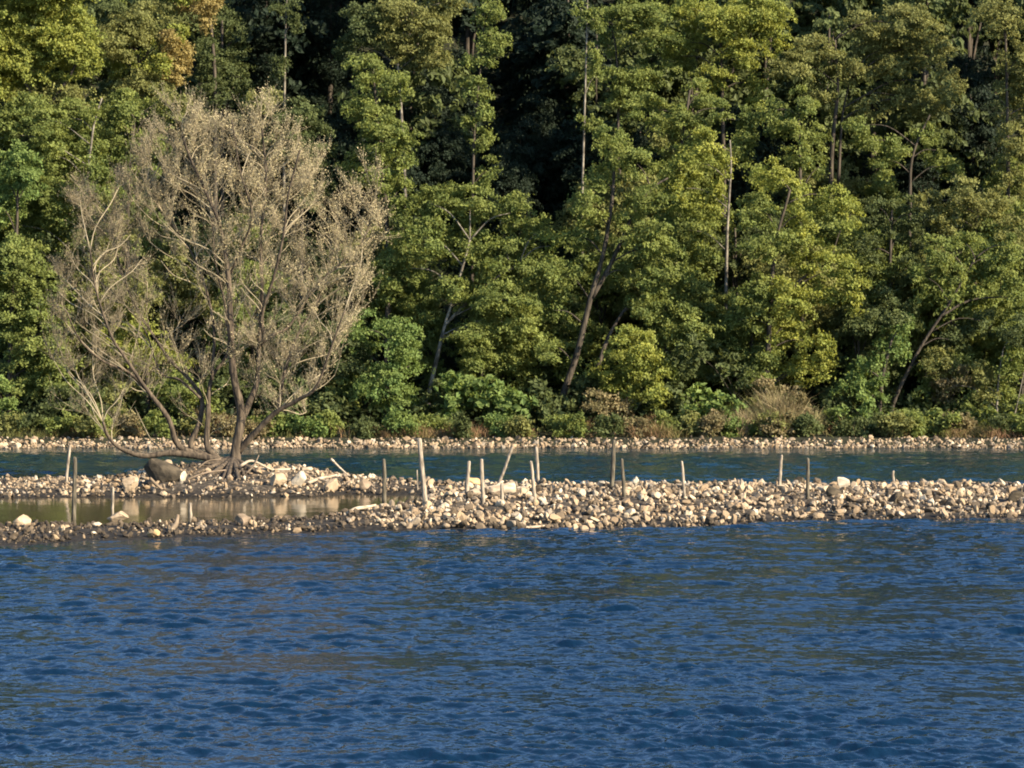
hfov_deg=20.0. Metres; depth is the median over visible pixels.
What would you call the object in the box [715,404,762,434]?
reed clump
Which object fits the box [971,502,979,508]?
stone
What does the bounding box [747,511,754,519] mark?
stone
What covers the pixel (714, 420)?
shrub
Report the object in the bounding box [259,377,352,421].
shrub
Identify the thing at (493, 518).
stone
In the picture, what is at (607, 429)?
shrub
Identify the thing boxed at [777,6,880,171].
woodland tree
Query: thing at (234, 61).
leafy tree
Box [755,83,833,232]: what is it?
leafy tree
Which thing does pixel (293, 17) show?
slender tree
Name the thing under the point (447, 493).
stone
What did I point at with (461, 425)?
shrub
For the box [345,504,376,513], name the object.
driftwood branch
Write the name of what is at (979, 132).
young tree
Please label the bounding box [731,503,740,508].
stone
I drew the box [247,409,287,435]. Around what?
shrub
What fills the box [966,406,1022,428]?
shrub
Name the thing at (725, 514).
stone
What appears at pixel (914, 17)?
tall tree
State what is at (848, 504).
stone
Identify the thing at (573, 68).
woodland tree
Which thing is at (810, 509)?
stone
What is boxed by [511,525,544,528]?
driftwood branch
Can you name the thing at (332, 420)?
shrub
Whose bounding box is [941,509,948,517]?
stone
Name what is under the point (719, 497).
stone
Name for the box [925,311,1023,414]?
leafy tree
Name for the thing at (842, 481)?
boulder
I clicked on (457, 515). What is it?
stone
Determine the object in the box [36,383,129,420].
shrub
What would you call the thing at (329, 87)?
spruce tree
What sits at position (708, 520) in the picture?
stone
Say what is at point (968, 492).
stone
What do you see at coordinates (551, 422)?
shrub
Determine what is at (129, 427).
shrub
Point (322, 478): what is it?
driftwood branch
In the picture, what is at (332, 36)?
woodland tree
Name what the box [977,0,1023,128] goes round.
woodland tree
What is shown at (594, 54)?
slender tree
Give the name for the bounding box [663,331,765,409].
shrub
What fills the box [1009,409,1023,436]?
shrub
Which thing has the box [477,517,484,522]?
stone
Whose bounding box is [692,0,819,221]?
woodland tree
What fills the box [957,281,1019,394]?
young tree
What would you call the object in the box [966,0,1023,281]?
tall tree
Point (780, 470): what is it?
wooden post
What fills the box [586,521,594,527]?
stone
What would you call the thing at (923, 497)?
stone
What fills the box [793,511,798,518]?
stone
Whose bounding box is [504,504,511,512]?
stone
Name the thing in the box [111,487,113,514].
wooden post
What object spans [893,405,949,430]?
shrub
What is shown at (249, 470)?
driftwood branch
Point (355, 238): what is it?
young tree
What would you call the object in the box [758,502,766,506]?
stone
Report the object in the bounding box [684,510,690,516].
stone
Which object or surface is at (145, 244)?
young tree
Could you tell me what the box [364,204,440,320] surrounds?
young tree
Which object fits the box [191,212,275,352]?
young tree
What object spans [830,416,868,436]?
shrub
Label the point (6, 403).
shrub
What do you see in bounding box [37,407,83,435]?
shrub
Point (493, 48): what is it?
slender tree
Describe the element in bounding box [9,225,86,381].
young tree
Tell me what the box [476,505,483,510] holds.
stone
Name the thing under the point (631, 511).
stone
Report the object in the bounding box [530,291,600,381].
young tree
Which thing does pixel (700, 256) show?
young tree
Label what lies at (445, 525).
stone
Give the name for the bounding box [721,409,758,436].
shrub
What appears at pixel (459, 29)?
woodland tree
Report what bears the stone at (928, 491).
on the gravel bar
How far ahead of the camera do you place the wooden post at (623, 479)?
86.04 m
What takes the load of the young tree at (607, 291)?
on the hillside
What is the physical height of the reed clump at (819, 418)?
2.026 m
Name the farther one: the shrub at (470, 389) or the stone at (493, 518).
the shrub at (470, 389)
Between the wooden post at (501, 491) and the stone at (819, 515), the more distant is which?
the wooden post at (501, 491)
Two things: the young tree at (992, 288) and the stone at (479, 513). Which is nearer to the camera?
the stone at (479, 513)
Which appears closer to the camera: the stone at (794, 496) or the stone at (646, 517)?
the stone at (646, 517)
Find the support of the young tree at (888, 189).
on the hillside
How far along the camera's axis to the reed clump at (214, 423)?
133.50 m
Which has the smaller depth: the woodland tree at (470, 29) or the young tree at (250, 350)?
the young tree at (250, 350)
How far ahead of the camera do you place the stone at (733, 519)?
80.54 m
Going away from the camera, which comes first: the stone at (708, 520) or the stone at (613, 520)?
the stone at (613, 520)
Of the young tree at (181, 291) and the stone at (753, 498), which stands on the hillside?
the young tree at (181, 291)
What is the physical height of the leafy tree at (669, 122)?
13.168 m
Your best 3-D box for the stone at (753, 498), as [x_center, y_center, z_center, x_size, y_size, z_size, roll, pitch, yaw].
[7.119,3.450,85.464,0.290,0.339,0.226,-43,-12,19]
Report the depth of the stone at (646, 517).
80.64 m
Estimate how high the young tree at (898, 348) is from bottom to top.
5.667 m
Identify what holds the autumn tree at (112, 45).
on the hillside
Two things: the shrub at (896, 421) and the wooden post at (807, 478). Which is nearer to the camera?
the wooden post at (807, 478)
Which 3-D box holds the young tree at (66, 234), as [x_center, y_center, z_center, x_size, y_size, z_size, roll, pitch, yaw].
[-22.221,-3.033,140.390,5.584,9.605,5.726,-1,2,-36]
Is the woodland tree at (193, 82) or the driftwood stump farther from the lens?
the woodland tree at (193, 82)
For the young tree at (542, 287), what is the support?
on the hillside
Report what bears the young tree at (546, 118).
on the hillside
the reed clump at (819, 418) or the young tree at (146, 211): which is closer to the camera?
the reed clump at (819, 418)
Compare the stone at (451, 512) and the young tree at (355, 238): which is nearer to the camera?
the stone at (451, 512)
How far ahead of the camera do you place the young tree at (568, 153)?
155.09 m
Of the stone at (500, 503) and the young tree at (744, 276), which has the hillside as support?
the young tree at (744, 276)
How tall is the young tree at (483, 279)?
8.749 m
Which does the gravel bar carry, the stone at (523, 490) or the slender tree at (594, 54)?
the stone at (523, 490)
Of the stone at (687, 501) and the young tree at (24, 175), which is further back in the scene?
the young tree at (24, 175)
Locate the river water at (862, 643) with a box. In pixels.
[0,517,1023,767]
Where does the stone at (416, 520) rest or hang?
on the gravel bar
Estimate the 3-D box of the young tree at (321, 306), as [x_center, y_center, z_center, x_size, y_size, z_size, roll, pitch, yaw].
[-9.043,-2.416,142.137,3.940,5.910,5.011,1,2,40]
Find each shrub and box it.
[0,374,24,420]
[0,411,32,434]
[11,411,55,434]
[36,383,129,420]
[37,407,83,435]
[72,410,106,437]
[89,413,116,437]
[107,409,146,435]
[135,408,176,437]
[176,412,212,435]
[210,411,235,436]
[232,409,275,436]
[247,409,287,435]
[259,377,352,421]
[271,411,304,435]
[288,413,329,438]
[311,409,348,437]
[347,414,379,439]
[377,404,428,436]
[403,412,436,435]
[410,378,460,419]
[418,413,453,434]
[425,370,539,426]
[446,410,480,438]
[479,411,518,436]
[491,413,539,436]
[515,378,576,428]
[538,413,571,433]
[552,409,593,438]
[569,323,679,416]
[579,387,634,426]
[588,412,631,437]
[614,415,656,437]
[648,408,681,431]
[662,377,747,421]
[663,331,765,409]
[675,409,702,436]
[696,408,730,437]
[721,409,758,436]
[740,375,820,422]
[753,409,789,436]
[759,410,796,437]
[791,410,826,436]
[815,380,856,418]
[818,386,900,430]
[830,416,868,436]
[844,412,896,436]
[873,410,918,437]
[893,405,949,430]
[899,408,933,437]
[923,411,961,435]
[937,409,977,435]
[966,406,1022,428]
[984,413,1020,436]
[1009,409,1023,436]
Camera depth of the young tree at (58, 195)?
147.43 m
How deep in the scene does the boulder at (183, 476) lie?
94.90 m
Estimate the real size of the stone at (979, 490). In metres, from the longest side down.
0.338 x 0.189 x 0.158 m
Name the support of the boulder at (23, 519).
on the gravel bar
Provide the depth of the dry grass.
132.08 m
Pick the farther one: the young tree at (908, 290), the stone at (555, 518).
the young tree at (908, 290)
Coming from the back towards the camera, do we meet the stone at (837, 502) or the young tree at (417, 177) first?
the young tree at (417, 177)
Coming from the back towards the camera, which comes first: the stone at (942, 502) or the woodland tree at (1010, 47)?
the woodland tree at (1010, 47)
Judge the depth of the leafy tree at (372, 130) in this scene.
138.87 m
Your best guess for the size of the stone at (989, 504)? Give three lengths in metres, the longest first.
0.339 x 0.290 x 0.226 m
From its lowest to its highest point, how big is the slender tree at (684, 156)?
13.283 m
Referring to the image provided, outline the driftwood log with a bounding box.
[461,480,515,494]
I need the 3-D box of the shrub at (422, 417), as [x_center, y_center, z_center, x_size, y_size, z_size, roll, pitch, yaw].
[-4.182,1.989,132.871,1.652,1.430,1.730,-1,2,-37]
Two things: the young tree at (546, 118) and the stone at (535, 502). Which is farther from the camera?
the young tree at (546, 118)
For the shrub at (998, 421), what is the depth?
131.87 m
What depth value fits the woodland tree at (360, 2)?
172.72 m
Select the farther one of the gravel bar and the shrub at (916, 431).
the shrub at (916, 431)
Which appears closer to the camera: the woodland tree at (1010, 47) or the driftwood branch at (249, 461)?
the driftwood branch at (249, 461)
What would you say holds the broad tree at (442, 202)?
on the hillside
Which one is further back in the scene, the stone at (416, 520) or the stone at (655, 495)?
the stone at (655, 495)
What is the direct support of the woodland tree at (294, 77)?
on the hillside
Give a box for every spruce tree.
[235,0,294,209]
[297,0,357,158]
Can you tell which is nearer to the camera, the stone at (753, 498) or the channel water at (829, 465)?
the stone at (753, 498)
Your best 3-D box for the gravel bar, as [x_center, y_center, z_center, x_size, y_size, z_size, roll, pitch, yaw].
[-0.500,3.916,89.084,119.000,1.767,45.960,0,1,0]
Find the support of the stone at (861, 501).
on the gravel bar
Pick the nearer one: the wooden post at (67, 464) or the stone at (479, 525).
the stone at (479, 525)
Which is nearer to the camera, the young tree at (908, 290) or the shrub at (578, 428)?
the shrub at (578, 428)
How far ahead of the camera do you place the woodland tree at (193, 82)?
165.74 m
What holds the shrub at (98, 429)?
on the hillside
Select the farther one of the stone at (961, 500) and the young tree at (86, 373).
the young tree at (86, 373)
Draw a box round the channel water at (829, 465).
[0,447,1023,484]
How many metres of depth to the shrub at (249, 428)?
131.82 m
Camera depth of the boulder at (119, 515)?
81.49 m
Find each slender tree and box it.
[267,0,308,238]
[455,0,513,315]
[567,0,609,265]
[655,124,743,384]
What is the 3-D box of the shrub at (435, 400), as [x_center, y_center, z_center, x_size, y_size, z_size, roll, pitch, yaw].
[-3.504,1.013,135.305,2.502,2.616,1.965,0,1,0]
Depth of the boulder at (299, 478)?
94.78 m
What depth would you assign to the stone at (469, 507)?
82.12 m
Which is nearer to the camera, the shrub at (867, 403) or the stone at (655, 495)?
the stone at (655, 495)
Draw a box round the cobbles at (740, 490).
[0,461,1023,543]
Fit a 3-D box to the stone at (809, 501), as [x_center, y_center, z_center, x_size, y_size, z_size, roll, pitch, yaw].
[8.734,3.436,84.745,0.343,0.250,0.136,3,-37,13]
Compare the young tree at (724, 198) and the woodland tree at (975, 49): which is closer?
the young tree at (724, 198)
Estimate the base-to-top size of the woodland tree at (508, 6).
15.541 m
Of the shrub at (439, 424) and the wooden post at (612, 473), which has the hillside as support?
the shrub at (439, 424)
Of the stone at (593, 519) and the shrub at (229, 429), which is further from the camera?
the shrub at (229, 429)
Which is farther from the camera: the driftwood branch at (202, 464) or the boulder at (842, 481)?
the driftwood branch at (202, 464)
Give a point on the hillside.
(482, 438)
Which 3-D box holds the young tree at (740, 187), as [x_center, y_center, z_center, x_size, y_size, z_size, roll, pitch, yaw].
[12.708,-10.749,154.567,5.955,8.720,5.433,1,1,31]
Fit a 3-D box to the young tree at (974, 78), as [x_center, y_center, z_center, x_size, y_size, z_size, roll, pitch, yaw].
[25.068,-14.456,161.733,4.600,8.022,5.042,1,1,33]
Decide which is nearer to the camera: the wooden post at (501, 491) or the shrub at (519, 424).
the wooden post at (501, 491)
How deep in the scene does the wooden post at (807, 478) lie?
86.16 m
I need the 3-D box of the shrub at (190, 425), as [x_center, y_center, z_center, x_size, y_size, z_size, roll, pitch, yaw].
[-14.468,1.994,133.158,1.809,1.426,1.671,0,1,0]
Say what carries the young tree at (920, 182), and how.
on the hillside
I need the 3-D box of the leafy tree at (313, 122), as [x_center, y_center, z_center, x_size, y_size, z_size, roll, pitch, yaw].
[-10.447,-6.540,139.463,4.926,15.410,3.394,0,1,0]
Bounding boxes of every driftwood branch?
[149,477,162,489]
[186,469,225,479]
[197,459,220,467]
[239,460,278,471]
[245,455,258,473]
[252,465,311,470]
[262,470,291,477]
[305,474,336,483]
[330,458,347,475]
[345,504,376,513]
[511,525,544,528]
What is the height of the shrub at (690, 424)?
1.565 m
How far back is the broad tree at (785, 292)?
136.66 m
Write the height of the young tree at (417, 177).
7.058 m
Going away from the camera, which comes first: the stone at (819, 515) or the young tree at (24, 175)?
the stone at (819, 515)
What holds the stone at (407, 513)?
on the gravel bar
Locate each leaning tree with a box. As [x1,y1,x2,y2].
[517,123,701,398]
[841,114,965,253]
[890,230,1023,410]
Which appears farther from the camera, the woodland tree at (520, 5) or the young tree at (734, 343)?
the woodland tree at (520, 5)
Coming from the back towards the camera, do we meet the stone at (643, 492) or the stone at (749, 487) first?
the stone at (749, 487)
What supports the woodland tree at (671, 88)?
on the hillside
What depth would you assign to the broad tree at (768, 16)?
149.96 m
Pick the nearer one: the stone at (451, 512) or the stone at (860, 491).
the stone at (451, 512)
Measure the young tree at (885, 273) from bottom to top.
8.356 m
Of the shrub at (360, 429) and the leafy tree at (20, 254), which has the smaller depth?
the shrub at (360, 429)
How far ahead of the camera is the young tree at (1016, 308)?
137.97 m
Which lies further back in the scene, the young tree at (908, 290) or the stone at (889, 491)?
the young tree at (908, 290)
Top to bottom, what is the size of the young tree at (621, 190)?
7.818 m
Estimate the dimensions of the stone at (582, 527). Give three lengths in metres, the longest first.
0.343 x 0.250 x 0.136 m
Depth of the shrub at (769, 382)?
134.91 m
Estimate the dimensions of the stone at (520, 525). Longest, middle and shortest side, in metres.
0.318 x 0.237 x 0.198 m
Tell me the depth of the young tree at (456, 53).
162.47 m
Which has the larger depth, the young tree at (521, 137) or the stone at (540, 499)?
the young tree at (521, 137)
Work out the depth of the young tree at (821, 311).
140.50 m
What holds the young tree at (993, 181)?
on the hillside
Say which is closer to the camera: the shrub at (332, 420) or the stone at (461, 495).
the stone at (461, 495)
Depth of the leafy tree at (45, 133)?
139.81 m
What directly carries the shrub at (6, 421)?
on the hillside
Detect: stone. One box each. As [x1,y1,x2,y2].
[400,511,410,516]
[411,517,420,523]
[422,501,431,505]
[441,523,449,527]
[444,491,452,496]
[448,510,457,514]
[454,511,463,518]
[457,493,464,498]
[458,520,466,527]
[464,503,472,510]
[475,523,485,528]
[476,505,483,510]
[476,510,483,517]
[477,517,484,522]
[490,515,497,522]
[495,499,504,507]
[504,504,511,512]
[506,520,515,527]
[517,488,527,493]
[517,522,526,527]
[520,510,527,516]
[533,499,538,505]
[538,497,546,503]
[548,514,559,522]
[557,512,564,519]
[572,506,580,512]
[578,488,585,495]
[580,525,588,529]
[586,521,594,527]
[590,517,599,522]
[609,517,617,523]
[614,480,621,486]
[622,498,629,505]
[625,508,635,515]
[637,491,646,498]
[640,505,647,512]
[643,514,650,520]
[651,492,660,498]
[682,499,690,503]
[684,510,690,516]
[685,505,693,511]
[705,517,713,524]
[709,513,716,519]
[716,494,722,501]
[716,510,721,518]
[722,510,729,518]
[730,514,736,523]
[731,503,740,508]
[746,485,752,491]
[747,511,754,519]
[749,496,758,502]
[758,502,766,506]
[791,495,801,499]
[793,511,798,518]
[799,513,806,518]
[805,498,816,505]
[806,506,815,513]
[810,501,815,506]
[813,512,823,518]
[832,509,843,513]
[835,499,839,506]
[843,502,853,507]
[853,486,860,491]
[855,488,863,494]
[856,498,866,504]
[885,489,892,496]
[920,494,926,500]
[922,488,931,495]
[925,507,932,512]
[939,499,947,504]
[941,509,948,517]
[945,484,953,488]
[957,498,964,504]
[966,489,972,496]
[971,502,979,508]
[976,487,982,493]
[986,502,995,508]
[988,505,994,514]
[1006,512,1013,517]
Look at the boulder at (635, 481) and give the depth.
90.57 m
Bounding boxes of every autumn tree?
[82,0,196,293]
[147,0,233,235]
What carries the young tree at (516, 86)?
on the hillside
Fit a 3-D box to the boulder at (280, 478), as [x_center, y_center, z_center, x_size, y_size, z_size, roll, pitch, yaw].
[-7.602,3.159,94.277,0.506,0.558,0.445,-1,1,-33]
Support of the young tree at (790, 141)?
on the hillside
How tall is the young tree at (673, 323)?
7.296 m
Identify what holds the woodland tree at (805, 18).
on the hillside
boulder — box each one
[13,514,30,525]
[107,511,128,521]
[122,476,138,492]
[144,458,182,482]
[147,529,159,536]
[179,471,186,480]
[235,513,250,525]
[270,473,286,485]
[291,471,306,485]
[323,478,338,491]
[359,478,371,490]
[464,478,479,485]
[631,477,638,485]
[794,477,804,482]
[826,485,840,496]
[837,477,849,487]
[889,491,902,502]
[1008,490,1023,501]
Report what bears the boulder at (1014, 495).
on the gravel bar
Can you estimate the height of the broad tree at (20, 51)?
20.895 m
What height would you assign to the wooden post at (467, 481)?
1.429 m
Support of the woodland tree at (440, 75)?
on the hillside
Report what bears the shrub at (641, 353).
on the hillside
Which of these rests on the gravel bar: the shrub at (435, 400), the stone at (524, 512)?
the stone at (524, 512)
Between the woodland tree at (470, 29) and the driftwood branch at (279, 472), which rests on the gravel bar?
the driftwood branch at (279, 472)
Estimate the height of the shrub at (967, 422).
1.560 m
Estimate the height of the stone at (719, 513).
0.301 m
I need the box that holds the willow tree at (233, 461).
[36,81,399,482]
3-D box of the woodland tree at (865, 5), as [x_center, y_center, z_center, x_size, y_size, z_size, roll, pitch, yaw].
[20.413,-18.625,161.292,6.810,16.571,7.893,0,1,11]
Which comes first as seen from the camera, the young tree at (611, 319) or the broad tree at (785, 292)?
the broad tree at (785, 292)
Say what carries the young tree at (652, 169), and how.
on the hillside
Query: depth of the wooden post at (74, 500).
82.12 m
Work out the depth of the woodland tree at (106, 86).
157.24 m
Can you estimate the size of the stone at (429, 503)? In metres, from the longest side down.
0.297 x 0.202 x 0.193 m
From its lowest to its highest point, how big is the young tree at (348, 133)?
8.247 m
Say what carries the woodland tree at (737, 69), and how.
on the hillside
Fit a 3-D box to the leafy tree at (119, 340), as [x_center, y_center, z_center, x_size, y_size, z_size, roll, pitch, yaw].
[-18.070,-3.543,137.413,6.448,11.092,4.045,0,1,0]
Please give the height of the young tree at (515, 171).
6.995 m
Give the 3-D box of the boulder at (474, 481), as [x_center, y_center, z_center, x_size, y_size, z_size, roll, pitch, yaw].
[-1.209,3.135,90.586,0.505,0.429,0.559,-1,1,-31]
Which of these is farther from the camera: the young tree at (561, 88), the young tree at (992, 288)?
the young tree at (561, 88)
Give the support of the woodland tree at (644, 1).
on the hillside
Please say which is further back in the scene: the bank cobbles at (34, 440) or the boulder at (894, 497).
the bank cobbles at (34, 440)
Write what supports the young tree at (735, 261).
on the hillside
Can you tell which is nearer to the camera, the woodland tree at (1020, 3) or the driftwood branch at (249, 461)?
the driftwood branch at (249, 461)
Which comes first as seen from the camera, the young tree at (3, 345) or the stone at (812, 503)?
the stone at (812, 503)
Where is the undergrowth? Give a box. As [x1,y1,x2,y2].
[0,0,1023,434]
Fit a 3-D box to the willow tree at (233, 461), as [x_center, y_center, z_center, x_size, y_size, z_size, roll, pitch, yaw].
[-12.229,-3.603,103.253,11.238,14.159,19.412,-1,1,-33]
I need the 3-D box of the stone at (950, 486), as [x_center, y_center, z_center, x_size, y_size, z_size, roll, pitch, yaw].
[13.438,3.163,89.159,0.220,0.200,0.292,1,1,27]
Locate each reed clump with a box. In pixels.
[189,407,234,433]
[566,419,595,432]
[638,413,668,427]
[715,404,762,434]
[725,380,822,435]
[780,401,836,435]
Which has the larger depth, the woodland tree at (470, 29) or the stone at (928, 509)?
the woodland tree at (470, 29)
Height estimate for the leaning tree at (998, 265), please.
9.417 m
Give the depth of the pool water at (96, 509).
87.70 m
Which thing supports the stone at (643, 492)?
on the gravel bar
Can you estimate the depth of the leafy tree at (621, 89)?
149.81 m
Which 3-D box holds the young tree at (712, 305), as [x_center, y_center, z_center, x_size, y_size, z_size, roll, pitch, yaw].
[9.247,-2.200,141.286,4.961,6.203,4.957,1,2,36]
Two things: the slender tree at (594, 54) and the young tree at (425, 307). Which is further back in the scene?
the slender tree at (594, 54)
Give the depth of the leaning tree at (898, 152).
146.25 m
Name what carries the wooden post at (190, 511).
in the pool water at (96, 509)
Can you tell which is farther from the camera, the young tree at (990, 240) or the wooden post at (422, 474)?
the young tree at (990, 240)
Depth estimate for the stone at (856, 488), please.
87.52 m
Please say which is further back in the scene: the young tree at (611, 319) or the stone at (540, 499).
the young tree at (611, 319)
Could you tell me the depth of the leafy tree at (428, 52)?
149.12 m
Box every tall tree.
[755,1,969,198]
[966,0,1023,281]
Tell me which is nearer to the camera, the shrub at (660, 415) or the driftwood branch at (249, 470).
the driftwood branch at (249, 470)
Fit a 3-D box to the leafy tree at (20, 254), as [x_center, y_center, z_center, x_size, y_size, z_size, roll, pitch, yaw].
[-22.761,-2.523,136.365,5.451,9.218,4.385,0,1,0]
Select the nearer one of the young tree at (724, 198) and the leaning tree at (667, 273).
the leaning tree at (667, 273)
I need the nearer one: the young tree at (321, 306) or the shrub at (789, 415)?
the shrub at (789, 415)
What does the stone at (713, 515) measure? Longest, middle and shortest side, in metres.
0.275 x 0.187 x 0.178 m
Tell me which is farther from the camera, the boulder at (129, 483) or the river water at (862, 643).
the boulder at (129, 483)
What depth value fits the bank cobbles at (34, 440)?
130.01 m
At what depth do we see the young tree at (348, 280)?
139.53 m
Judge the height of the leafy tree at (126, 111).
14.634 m
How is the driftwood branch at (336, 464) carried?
on the gravel bar
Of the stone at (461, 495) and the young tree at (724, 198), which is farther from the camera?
the young tree at (724, 198)
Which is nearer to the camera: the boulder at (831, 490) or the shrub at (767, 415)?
the boulder at (831, 490)
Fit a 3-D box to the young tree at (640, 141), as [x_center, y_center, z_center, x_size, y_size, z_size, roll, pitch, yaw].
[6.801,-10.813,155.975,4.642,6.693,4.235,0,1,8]
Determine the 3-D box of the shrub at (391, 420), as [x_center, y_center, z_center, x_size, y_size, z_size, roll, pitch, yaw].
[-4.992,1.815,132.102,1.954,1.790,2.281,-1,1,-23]
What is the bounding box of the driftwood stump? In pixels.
[171,514,178,528]
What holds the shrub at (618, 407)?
on the hillside
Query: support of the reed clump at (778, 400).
on the hillside
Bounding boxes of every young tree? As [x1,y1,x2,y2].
[0,137,49,413]
[0,194,64,374]
[0,224,110,390]
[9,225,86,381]
[30,159,92,244]
[38,289,159,417]
[52,211,164,371]
[88,117,151,239]
[92,181,168,324]
[142,225,237,345]
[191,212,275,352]
[196,260,288,408]
[254,300,342,415]
[259,270,322,374]
[293,278,371,356]
[299,102,376,233]
[299,228,413,396]
[338,225,408,318]
[340,241,444,362]
[343,143,434,238]
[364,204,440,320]
[381,68,453,217]
[393,271,460,391]
[406,105,478,228]
[424,45,479,129]
[439,312,536,416]
[441,76,507,199]
[448,249,555,397]
[460,235,593,392]
[475,140,543,249]
[481,115,554,218]
[489,51,554,139]
[507,90,569,211]
[525,81,574,121]
[529,113,621,229]
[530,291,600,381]
[550,169,683,274]
[563,227,656,365]
[593,238,680,333]
[605,257,707,352]
[621,124,667,187]
[631,282,726,415]
[635,109,741,258]
[644,189,732,364]
[658,277,740,392]
[674,188,730,287]
[681,215,796,345]
[705,100,793,241]
[706,292,807,411]
[723,195,822,287]
[733,244,867,378]
[775,110,867,186]
[782,159,873,238]
[783,196,865,354]
[814,284,924,413]
[822,229,924,381]
[828,311,916,411]
[835,215,903,328]
[849,173,924,281]
[875,217,929,311]
[880,245,982,383]
[885,134,954,240]
[891,252,1023,416]
[929,82,1014,232]
[930,195,1023,356]
[936,53,999,149]
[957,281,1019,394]
[962,154,1023,285]
[971,302,1023,413]
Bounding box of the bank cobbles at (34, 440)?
[0,435,1023,448]
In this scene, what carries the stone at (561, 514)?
on the gravel bar
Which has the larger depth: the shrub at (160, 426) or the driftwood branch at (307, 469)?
the shrub at (160, 426)
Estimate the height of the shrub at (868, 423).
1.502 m
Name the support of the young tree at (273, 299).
on the hillside
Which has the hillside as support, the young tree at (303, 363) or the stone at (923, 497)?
the young tree at (303, 363)
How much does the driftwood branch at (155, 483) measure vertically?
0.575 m
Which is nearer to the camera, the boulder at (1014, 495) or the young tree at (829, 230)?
the boulder at (1014, 495)
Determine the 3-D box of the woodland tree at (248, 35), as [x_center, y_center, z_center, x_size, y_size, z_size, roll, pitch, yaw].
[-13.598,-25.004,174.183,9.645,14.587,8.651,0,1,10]
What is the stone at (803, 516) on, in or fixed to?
on the gravel bar
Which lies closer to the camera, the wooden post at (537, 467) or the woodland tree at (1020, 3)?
the wooden post at (537, 467)
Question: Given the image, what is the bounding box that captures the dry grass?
[0,390,1023,438]
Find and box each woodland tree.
[0,4,67,139]
[20,7,159,233]
[82,0,200,138]
[85,0,225,200]
[100,9,183,85]
[197,0,342,184]
[234,1,260,57]
[282,1,366,174]
[325,0,390,46]
[333,0,480,195]
[372,5,476,98]
[417,0,513,139]
[481,0,618,173]
[482,0,527,27]
[490,0,603,109]
[544,28,667,174]
[599,0,735,144]
[611,0,684,63]
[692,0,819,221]
[699,0,791,95]
[745,0,846,142]
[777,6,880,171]
[821,0,919,175]
[867,0,1000,220]
[918,0,1012,87]
[935,0,1023,96]
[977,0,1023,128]
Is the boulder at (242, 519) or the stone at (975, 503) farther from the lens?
the stone at (975, 503)
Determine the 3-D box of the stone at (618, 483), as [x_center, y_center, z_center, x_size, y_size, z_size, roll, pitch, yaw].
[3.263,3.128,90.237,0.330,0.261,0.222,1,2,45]
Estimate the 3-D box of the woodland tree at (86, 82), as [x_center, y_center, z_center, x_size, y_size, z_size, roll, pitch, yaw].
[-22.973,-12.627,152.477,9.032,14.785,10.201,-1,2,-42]
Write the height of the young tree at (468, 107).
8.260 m
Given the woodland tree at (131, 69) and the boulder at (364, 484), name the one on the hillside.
the woodland tree at (131, 69)
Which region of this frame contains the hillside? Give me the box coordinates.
[0,0,1023,448]
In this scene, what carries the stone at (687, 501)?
on the gravel bar
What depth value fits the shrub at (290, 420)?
132.85 m
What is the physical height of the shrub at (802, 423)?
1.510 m
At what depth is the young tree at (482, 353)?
137.21 m
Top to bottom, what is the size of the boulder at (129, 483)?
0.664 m
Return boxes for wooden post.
[65,445,70,482]
[71,457,76,519]
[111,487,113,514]
[188,503,191,517]
[382,459,386,502]
[417,438,427,503]
[465,461,470,492]
[480,459,484,503]
[497,446,513,483]
[500,482,503,500]
[529,461,536,498]
[535,447,539,483]
[609,440,615,488]
[620,458,625,496]
[681,461,685,498]
[778,455,782,489]
[806,458,809,498]
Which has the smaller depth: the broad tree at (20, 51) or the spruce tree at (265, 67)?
the broad tree at (20, 51)
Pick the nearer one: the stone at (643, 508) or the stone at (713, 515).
the stone at (713, 515)
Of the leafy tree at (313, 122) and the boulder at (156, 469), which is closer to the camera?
the boulder at (156, 469)
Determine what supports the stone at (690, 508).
on the gravel bar
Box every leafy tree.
[0,90,134,392]
[0,232,83,412]
[62,192,198,413]
[83,80,192,375]
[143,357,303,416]
[190,3,257,220]
[242,86,344,360]
[315,307,435,425]
[331,0,474,222]
[333,52,424,384]
[581,0,697,186]
[620,76,764,215]
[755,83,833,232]
[849,192,925,381]
[909,173,1023,358]
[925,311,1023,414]
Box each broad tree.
[0,0,126,226]
[391,180,564,404]
[660,0,796,235]
[711,154,872,393]
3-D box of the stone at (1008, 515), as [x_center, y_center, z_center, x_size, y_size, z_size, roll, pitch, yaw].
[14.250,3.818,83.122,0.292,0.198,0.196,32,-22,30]
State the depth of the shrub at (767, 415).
132.14 m
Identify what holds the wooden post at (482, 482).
on the gravel bar
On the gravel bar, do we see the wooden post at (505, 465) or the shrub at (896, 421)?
the wooden post at (505, 465)
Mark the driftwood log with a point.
(510, 487)
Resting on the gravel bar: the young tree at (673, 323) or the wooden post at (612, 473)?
the wooden post at (612, 473)
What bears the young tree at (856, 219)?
on the hillside
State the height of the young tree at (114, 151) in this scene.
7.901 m
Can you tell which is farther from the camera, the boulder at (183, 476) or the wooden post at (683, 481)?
the boulder at (183, 476)
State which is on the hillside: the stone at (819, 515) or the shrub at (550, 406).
the shrub at (550, 406)
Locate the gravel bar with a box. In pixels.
[0,465,1023,545]
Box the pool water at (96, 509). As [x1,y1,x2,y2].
[0,494,421,524]
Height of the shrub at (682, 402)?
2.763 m
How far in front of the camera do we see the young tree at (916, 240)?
146.58 m
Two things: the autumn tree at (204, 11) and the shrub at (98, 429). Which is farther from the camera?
the autumn tree at (204, 11)

